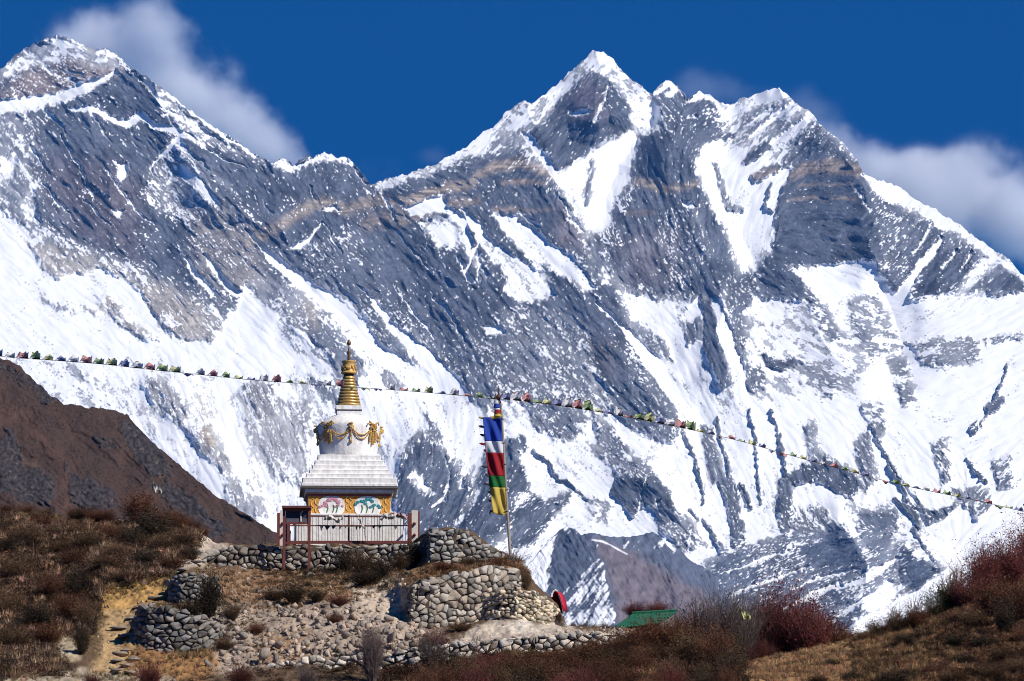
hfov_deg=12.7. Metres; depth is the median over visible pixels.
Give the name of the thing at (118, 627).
stone step
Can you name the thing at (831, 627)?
shrub
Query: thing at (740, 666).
shrub
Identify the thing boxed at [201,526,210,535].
shrub
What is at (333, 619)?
shrub
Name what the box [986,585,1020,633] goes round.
shrub
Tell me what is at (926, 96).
sky
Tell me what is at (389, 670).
heath
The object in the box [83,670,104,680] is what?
shrub
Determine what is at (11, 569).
shrub
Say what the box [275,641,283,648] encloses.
boulder
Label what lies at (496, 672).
shrub
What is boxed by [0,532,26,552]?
shrub
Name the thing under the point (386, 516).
scarf
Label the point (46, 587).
shrub
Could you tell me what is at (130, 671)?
stone step
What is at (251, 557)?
stone wall
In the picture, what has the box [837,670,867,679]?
shrub
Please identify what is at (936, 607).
shrub
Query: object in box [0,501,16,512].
shrub
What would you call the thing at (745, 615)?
cloth scrap
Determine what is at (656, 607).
shrub
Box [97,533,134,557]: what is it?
shrub
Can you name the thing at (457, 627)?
shrub
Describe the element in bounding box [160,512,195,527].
shrub
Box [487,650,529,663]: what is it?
shrub
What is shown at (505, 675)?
shrub
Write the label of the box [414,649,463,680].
shrub
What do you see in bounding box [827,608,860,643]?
shrub
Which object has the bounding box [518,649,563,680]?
shrub
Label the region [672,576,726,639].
shrub
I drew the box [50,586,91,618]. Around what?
shrub
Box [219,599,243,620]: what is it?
shrub
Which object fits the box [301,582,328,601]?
shrub
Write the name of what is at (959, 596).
shrub
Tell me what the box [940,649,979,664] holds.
shrub
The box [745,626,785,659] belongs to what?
shrub
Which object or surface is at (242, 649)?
boulder
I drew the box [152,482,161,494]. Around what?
cloth scrap
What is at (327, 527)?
bunting
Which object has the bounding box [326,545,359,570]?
shrub
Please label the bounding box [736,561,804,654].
shrub
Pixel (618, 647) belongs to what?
shrub
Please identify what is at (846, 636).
shrub
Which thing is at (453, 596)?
stone wall
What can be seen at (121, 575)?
shrub
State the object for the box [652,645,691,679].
shrub
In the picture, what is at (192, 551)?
shrub
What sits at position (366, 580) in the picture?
shrub
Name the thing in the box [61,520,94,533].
shrub
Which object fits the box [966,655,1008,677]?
shrub
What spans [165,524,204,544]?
shrub
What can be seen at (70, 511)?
shrub
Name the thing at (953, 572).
shrub
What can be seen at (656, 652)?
shrub
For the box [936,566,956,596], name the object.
shrub
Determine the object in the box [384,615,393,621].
boulder
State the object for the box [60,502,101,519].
shrub
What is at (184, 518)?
shrub
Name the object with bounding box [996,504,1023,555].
shrub
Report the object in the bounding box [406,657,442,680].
shrub
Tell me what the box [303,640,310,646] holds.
boulder
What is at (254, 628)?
shrub
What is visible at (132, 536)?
shrub
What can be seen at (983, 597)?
shrub
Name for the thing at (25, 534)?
shrub
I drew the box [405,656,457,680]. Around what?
shrub
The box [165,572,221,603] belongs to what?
stone wall
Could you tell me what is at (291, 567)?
boulder
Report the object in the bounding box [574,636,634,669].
shrub
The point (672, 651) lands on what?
shrub
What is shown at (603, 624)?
shrub
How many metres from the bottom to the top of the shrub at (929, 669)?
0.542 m
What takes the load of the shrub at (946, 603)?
on the ground at (114, 612)
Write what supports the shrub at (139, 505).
on the ground at (114, 612)
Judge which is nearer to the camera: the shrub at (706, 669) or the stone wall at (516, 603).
the shrub at (706, 669)
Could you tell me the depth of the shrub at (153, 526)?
175.84 m
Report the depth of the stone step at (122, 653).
154.18 m
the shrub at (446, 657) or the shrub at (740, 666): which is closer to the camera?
the shrub at (740, 666)
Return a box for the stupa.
[293,340,402,545]
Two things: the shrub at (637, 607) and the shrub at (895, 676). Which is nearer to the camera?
the shrub at (895, 676)
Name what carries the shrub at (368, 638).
on the ground at (114, 612)
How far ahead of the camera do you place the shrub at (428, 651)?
149.78 m
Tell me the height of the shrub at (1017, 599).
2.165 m
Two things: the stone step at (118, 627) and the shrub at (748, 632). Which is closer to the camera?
the stone step at (118, 627)
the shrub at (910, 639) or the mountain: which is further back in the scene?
the mountain
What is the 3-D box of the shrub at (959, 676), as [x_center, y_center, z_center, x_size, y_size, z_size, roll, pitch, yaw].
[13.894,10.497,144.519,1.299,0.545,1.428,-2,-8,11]
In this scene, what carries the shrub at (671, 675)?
on the ground at (114, 612)
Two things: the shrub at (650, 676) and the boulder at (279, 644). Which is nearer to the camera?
the shrub at (650, 676)
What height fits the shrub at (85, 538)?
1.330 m
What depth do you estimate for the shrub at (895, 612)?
165.23 m
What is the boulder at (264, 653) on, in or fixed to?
on the ground at (114, 612)
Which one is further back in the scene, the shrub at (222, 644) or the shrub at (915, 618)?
the shrub at (915, 618)
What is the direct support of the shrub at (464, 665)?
on the ground at (114, 612)
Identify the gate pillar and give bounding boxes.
[277,510,286,545]
[409,510,419,543]
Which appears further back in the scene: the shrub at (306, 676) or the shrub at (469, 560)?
the shrub at (469, 560)
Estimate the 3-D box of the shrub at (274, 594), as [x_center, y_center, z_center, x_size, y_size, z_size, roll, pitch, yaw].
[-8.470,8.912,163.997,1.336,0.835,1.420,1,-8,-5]
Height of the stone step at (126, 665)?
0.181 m
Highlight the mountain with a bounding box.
[0,35,1023,633]
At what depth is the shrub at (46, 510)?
187.11 m
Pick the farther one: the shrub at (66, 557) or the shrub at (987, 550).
the shrub at (987, 550)
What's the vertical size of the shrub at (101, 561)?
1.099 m
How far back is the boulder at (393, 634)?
154.09 m
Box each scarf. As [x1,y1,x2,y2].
[323,514,342,522]
[358,517,365,536]
[380,513,395,520]
[388,511,407,520]
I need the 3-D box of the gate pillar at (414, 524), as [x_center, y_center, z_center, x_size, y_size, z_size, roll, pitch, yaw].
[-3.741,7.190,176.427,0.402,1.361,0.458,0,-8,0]
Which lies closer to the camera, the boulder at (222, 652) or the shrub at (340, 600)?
the boulder at (222, 652)
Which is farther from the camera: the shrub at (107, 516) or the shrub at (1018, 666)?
the shrub at (107, 516)
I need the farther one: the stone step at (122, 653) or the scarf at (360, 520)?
the scarf at (360, 520)
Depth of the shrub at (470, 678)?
142.34 m
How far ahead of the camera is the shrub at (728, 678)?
142.36 m
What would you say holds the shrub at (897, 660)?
on the ground at (114, 612)
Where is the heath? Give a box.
[0,508,1023,680]
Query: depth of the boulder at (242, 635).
155.36 m
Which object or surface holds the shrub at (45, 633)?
on the ground at (114, 612)
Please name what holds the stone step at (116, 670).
on the ground at (114, 612)
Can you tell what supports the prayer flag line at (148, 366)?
attached to the flag pole
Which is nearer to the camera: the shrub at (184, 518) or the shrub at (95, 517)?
the shrub at (184, 518)
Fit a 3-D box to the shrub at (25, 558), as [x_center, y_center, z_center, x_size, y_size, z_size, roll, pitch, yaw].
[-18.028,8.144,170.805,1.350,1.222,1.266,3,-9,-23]
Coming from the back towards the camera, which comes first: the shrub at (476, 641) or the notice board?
the notice board
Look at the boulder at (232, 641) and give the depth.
155.13 m
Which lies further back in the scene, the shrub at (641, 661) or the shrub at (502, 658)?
the shrub at (502, 658)
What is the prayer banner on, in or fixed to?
attached to the flag pole
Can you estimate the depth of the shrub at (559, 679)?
142.39 m
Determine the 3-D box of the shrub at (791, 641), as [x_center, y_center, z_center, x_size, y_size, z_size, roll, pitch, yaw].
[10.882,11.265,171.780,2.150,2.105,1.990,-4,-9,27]
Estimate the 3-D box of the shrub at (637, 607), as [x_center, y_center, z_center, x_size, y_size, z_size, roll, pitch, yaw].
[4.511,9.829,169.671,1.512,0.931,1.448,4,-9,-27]
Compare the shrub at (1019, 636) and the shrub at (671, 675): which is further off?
the shrub at (1019, 636)
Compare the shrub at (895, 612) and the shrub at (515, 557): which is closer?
the shrub at (895, 612)
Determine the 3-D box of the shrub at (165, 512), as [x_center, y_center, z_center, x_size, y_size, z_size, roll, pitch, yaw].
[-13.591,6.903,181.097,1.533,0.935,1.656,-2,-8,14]
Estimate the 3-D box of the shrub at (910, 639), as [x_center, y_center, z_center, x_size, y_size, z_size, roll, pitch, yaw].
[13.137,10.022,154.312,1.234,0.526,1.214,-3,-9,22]
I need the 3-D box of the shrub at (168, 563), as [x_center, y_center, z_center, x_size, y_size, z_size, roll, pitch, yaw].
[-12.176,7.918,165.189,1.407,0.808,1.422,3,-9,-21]
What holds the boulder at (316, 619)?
on the ground at (114, 612)
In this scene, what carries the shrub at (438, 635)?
on the ground at (114, 612)
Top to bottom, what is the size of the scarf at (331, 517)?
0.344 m
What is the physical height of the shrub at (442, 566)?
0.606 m
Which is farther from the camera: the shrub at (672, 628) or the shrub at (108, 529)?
the shrub at (108, 529)
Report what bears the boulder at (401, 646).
on the ground at (114, 612)
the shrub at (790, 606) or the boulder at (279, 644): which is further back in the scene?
the shrub at (790, 606)
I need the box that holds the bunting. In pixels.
[320,526,397,530]
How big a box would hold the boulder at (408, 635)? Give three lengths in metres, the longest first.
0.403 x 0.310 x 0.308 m
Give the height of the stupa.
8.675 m
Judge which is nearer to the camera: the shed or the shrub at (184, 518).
the shed
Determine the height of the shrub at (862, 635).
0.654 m
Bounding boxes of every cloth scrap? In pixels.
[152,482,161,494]
[739,607,750,620]
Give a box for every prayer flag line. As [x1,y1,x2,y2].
[0,348,495,398]
[500,391,1023,511]
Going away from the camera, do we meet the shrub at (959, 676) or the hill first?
the shrub at (959, 676)
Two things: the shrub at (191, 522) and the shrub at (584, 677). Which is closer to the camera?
the shrub at (584, 677)
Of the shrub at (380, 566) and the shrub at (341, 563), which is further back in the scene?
the shrub at (341, 563)
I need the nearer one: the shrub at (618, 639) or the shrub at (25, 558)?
the shrub at (618, 639)
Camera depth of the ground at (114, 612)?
156.76 m
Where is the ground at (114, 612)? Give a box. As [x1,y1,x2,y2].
[5,518,1023,680]
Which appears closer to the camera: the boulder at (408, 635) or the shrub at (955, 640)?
the shrub at (955, 640)
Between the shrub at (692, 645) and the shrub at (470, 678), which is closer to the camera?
the shrub at (470, 678)
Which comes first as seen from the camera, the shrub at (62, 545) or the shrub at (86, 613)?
the shrub at (86, 613)
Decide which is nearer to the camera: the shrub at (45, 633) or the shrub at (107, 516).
the shrub at (45, 633)
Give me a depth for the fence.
176.29 m
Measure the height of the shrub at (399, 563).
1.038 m
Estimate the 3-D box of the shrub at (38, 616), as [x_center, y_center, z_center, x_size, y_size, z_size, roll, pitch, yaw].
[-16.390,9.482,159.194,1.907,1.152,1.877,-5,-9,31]
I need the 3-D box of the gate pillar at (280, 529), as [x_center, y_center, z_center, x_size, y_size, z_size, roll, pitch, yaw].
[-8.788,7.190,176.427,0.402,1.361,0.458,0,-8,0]
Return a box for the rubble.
[10,566,622,680]
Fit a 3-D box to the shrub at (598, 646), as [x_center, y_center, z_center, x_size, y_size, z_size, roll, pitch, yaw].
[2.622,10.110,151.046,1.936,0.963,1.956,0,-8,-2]
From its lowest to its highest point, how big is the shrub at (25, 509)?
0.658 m
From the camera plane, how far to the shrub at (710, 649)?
148.41 m
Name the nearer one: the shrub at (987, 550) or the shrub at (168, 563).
the shrub at (168, 563)
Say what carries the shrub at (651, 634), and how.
on the ground at (114, 612)
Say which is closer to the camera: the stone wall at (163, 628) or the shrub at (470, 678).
the shrub at (470, 678)
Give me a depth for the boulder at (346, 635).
154.39 m
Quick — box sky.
[0,0,1023,274]
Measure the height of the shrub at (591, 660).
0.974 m
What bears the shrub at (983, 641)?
on the ground at (114, 612)
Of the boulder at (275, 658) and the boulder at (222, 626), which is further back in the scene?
the boulder at (222, 626)
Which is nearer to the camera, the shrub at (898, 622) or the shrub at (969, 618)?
the shrub at (969, 618)
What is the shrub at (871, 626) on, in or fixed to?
on the ground at (114, 612)
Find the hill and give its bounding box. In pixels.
[0,358,276,544]
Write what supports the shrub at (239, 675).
on the ground at (114, 612)
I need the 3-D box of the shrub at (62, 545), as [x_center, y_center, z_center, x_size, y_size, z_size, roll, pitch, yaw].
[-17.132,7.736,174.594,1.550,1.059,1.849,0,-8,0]
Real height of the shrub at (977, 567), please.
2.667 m
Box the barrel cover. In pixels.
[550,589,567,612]
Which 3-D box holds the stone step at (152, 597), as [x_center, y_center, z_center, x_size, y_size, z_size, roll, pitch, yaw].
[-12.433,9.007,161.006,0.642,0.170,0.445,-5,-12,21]
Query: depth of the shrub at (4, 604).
162.15 m
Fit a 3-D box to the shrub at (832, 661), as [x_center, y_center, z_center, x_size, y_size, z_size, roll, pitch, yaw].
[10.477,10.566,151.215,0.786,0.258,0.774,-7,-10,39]
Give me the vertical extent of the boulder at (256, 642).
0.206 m
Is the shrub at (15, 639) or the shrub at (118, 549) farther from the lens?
the shrub at (118, 549)
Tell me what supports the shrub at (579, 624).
on the ground at (114, 612)
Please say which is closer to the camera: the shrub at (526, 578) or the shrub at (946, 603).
the shrub at (526, 578)
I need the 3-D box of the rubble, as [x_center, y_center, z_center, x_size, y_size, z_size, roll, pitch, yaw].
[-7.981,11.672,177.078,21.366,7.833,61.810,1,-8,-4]
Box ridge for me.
[528,527,738,626]
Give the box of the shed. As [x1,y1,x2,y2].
[616,609,676,628]
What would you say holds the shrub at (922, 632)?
on the ground at (114, 612)
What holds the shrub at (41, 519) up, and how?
on the ground at (114, 612)
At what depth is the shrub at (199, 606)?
157.31 m
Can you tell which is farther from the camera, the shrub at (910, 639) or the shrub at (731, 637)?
the shrub at (731, 637)
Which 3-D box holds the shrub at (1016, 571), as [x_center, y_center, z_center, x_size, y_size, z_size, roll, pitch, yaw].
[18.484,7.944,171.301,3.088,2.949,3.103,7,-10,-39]
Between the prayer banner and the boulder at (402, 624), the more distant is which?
the prayer banner
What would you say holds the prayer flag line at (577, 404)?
hanging from the flag pole
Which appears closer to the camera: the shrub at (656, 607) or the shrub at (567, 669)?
the shrub at (567, 669)
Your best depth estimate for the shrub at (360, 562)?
170.53 m
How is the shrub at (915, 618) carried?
on the ground at (114, 612)
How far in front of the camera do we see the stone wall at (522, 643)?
151.81 m
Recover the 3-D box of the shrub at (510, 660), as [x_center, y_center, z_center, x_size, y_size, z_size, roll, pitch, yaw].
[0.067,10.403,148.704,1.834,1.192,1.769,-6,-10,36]
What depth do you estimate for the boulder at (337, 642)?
153.59 m
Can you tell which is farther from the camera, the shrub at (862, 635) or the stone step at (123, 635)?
the shrub at (862, 635)
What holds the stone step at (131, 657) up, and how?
on the ground at (114, 612)
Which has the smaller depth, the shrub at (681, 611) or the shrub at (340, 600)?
the shrub at (340, 600)
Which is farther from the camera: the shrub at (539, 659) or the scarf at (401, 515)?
the scarf at (401, 515)
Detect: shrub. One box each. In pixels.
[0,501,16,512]
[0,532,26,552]
[0,546,49,576]
[0,581,35,611]
[0,615,41,645]
[7,521,50,542]
[8,502,35,513]
[10,598,68,625]
[11,545,46,566]
[23,616,73,643]
[26,569,70,596]
[29,510,56,525]
[36,506,55,514]
[42,535,79,553]
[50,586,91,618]
[54,542,89,564]
[59,524,109,547]
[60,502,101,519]
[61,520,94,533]
[62,572,91,595]
[63,552,103,586]
[65,507,83,518]
[65,588,102,626]
[70,612,95,654]
[83,507,104,521]
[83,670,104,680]
[84,543,131,567]
[91,505,120,522]
[94,519,125,538]
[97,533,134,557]
[108,481,170,523]
[110,567,138,580]
[112,521,150,544]
[125,505,177,537]
[126,540,163,562]
[131,653,168,680]
[137,527,180,550]
[149,503,183,521]
[154,551,187,569]
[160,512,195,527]
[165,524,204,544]
[173,510,194,525]
[179,539,204,560]
[182,594,211,616]
[185,517,205,530]
[191,555,230,618]
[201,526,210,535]
[209,633,239,649]
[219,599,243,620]
[222,653,260,680]
[243,619,273,634]
[249,539,269,548]
[259,579,289,600]
[270,578,308,603]
[288,661,328,680]
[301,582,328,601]
[319,591,359,605]
[323,613,345,622]
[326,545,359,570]
[335,566,391,586]
[346,542,377,572]
[347,610,399,680]
[356,622,383,655]
[365,548,400,576]
[387,546,413,569]
[401,538,424,567]
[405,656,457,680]
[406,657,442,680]
[409,621,463,671]
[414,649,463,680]
[420,620,454,644]
[426,648,464,675]
[428,556,455,571]
[430,640,497,680]
[444,619,479,630]
[448,652,505,680]
[453,553,481,565]
[455,648,489,669]
[464,651,507,674]
[467,627,485,657]
[473,654,511,680]
[486,650,532,674]
[487,557,512,565]
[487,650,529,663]
[487,657,524,680]
[489,650,540,680]
[502,547,528,561]
[507,669,549,680]
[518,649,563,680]
[519,556,539,590]
[522,653,547,664]
[533,645,581,662]
[542,664,581,680]
[545,642,586,674]
[554,649,609,680]
[554,658,601,680]
[565,640,605,659]
[566,637,613,659]
[574,620,591,626]
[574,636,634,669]
[582,648,618,672]
[598,620,610,627]
[600,640,636,655]
[602,656,652,680]
[603,623,649,653]
[617,597,656,616]
[622,607,672,650]
[624,641,660,670]
[624,668,672,680]
[627,637,671,657]
[628,662,668,680]
[640,600,709,653]
[645,598,671,610]
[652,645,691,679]
[652,652,695,680]
[657,633,689,661]
[658,602,731,662]
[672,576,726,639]
[673,598,699,630]
[679,559,770,643]
[684,651,724,680]
[693,616,741,667]
[704,640,752,679]
[704,653,744,680]
[708,629,750,649]
[710,637,756,674]
[712,562,770,657]
[712,632,747,654]
[726,578,791,660]
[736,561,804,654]
[736,627,760,658]
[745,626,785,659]
[755,562,821,653]
[772,615,806,651]
[777,565,848,651]
[803,601,844,642]
[803,672,835,680]
[822,659,840,664]
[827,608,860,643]
[834,620,870,641]
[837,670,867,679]
[854,629,877,640]
[859,613,890,633]
[869,665,923,680]
[881,606,912,631]
[884,602,908,626]
[885,632,923,643]
[890,657,912,664]
[901,590,933,614]
[901,601,932,627]
[910,627,934,636]
[915,662,942,673]
[916,575,951,615]
[924,647,949,658]
[932,578,958,609]
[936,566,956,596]
[937,630,974,646]
[938,562,986,606]
[939,667,974,680]
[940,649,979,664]
[943,555,967,585]
[948,529,1010,592]
[949,604,992,627]
[956,561,1017,616]
[960,629,999,647]
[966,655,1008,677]
[969,537,1013,577]
[973,515,1023,585]
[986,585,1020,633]
[986,641,1020,661]
[989,575,1023,622]
[993,652,1023,672]
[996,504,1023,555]
[1005,621,1023,640]
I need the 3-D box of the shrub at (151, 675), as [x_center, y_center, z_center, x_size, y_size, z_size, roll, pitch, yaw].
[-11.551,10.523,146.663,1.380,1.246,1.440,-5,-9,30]
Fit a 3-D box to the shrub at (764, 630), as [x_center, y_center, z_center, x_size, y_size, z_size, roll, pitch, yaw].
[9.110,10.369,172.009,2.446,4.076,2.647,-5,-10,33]
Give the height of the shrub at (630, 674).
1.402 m
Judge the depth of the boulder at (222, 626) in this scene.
156.51 m
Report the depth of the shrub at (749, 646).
170.75 m
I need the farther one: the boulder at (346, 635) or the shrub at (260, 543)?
the shrub at (260, 543)
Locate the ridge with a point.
(596, 578)
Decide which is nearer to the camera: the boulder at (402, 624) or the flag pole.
the boulder at (402, 624)
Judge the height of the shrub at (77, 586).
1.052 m
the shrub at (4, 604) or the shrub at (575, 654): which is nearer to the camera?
the shrub at (575, 654)
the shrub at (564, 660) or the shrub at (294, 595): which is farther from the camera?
the shrub at (294, 595)
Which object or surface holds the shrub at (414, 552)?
on the ground at (114, 612)
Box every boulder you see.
[204,659,211,666]
[219,623,225,630]
[219,649,225,654]
[229,638,236,646]
[237,646,245,651]
[238,632,247,638]
[252,638,262,643]
[258,648,270,660]
[272,652,277,662]
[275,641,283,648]
[285,563,297,570]
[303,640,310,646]
[314,617,322,622]
[335,637,340,646]
[341,632,350,638]
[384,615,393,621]
[388,630,396,642]
[396,621,405,630]
[398,642,404,649]
[404,631,414,640]
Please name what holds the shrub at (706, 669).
on the ground at (114, 612)
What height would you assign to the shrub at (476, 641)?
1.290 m
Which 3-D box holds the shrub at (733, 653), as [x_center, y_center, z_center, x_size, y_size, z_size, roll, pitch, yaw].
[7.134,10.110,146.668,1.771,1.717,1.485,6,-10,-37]
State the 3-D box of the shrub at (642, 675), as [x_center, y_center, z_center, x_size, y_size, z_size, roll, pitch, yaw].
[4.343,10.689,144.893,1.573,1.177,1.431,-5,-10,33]
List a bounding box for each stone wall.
[129,602,222,652]
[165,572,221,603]
[199,541,424,569]
[221,629,625,671]
[403,565,523,628]
[426,527,503,564]
[478,586,559,624]
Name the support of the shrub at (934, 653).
on the ground at (114, 612)
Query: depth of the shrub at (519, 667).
145.11 m
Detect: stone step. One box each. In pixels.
[108,626,126,629]
[110,668,124,672]
[112,651,128,656]
[116,634,129,637]
[119,663,132,666]
[124,656,140,660]
[124,670,136,674]
[147,595,162,599]
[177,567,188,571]
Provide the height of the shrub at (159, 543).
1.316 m
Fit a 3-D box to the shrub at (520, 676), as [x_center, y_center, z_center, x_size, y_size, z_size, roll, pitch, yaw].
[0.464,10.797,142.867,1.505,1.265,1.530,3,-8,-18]
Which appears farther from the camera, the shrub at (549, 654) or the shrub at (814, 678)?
the shrub at (549, 654)
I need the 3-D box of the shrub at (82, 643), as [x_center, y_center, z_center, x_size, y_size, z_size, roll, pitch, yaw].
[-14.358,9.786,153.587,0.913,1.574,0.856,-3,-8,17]
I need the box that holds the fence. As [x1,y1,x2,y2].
[287,514,408,545]
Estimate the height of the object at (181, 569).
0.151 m
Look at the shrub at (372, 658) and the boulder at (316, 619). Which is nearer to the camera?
the shrub at (372, 658)
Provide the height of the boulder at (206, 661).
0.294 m
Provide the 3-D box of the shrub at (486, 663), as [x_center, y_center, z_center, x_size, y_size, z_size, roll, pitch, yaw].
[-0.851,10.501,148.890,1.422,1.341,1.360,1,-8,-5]
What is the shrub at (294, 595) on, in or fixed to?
on the ground at (114, 612)
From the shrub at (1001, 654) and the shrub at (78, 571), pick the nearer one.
the shrub at (1001, 654)
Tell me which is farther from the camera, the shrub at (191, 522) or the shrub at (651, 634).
the shrub at (191, 522)
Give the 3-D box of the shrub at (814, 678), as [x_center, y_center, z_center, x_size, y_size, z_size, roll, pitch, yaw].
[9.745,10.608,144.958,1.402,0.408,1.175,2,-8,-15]
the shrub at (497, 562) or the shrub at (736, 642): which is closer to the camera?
the shrub at (736, 642)
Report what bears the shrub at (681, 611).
on the ground at (114, 612)
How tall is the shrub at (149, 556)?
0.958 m
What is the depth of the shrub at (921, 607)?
167.03 m
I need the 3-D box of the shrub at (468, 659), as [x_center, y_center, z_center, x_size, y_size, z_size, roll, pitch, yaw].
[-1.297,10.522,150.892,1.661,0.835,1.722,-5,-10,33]
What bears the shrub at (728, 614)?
on the ground at (114, 612)
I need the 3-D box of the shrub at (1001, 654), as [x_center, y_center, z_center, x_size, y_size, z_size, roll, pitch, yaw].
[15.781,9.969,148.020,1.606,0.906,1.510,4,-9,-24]
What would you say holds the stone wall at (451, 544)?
on the ground at (114, 612)
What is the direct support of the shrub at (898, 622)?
on the ground at (114, 612)
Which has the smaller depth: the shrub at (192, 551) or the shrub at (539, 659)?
the shrub at (539, 659)
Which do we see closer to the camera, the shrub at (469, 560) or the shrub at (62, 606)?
the shrub at (62, 606)
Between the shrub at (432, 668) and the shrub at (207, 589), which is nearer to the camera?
the shrub at (432, 668)
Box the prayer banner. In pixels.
[479,415,506,514]
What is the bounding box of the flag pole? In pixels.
[493,385,511,555]
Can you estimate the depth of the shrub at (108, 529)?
176.84 m
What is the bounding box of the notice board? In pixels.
[282,506,310,569]
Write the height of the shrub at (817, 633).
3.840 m

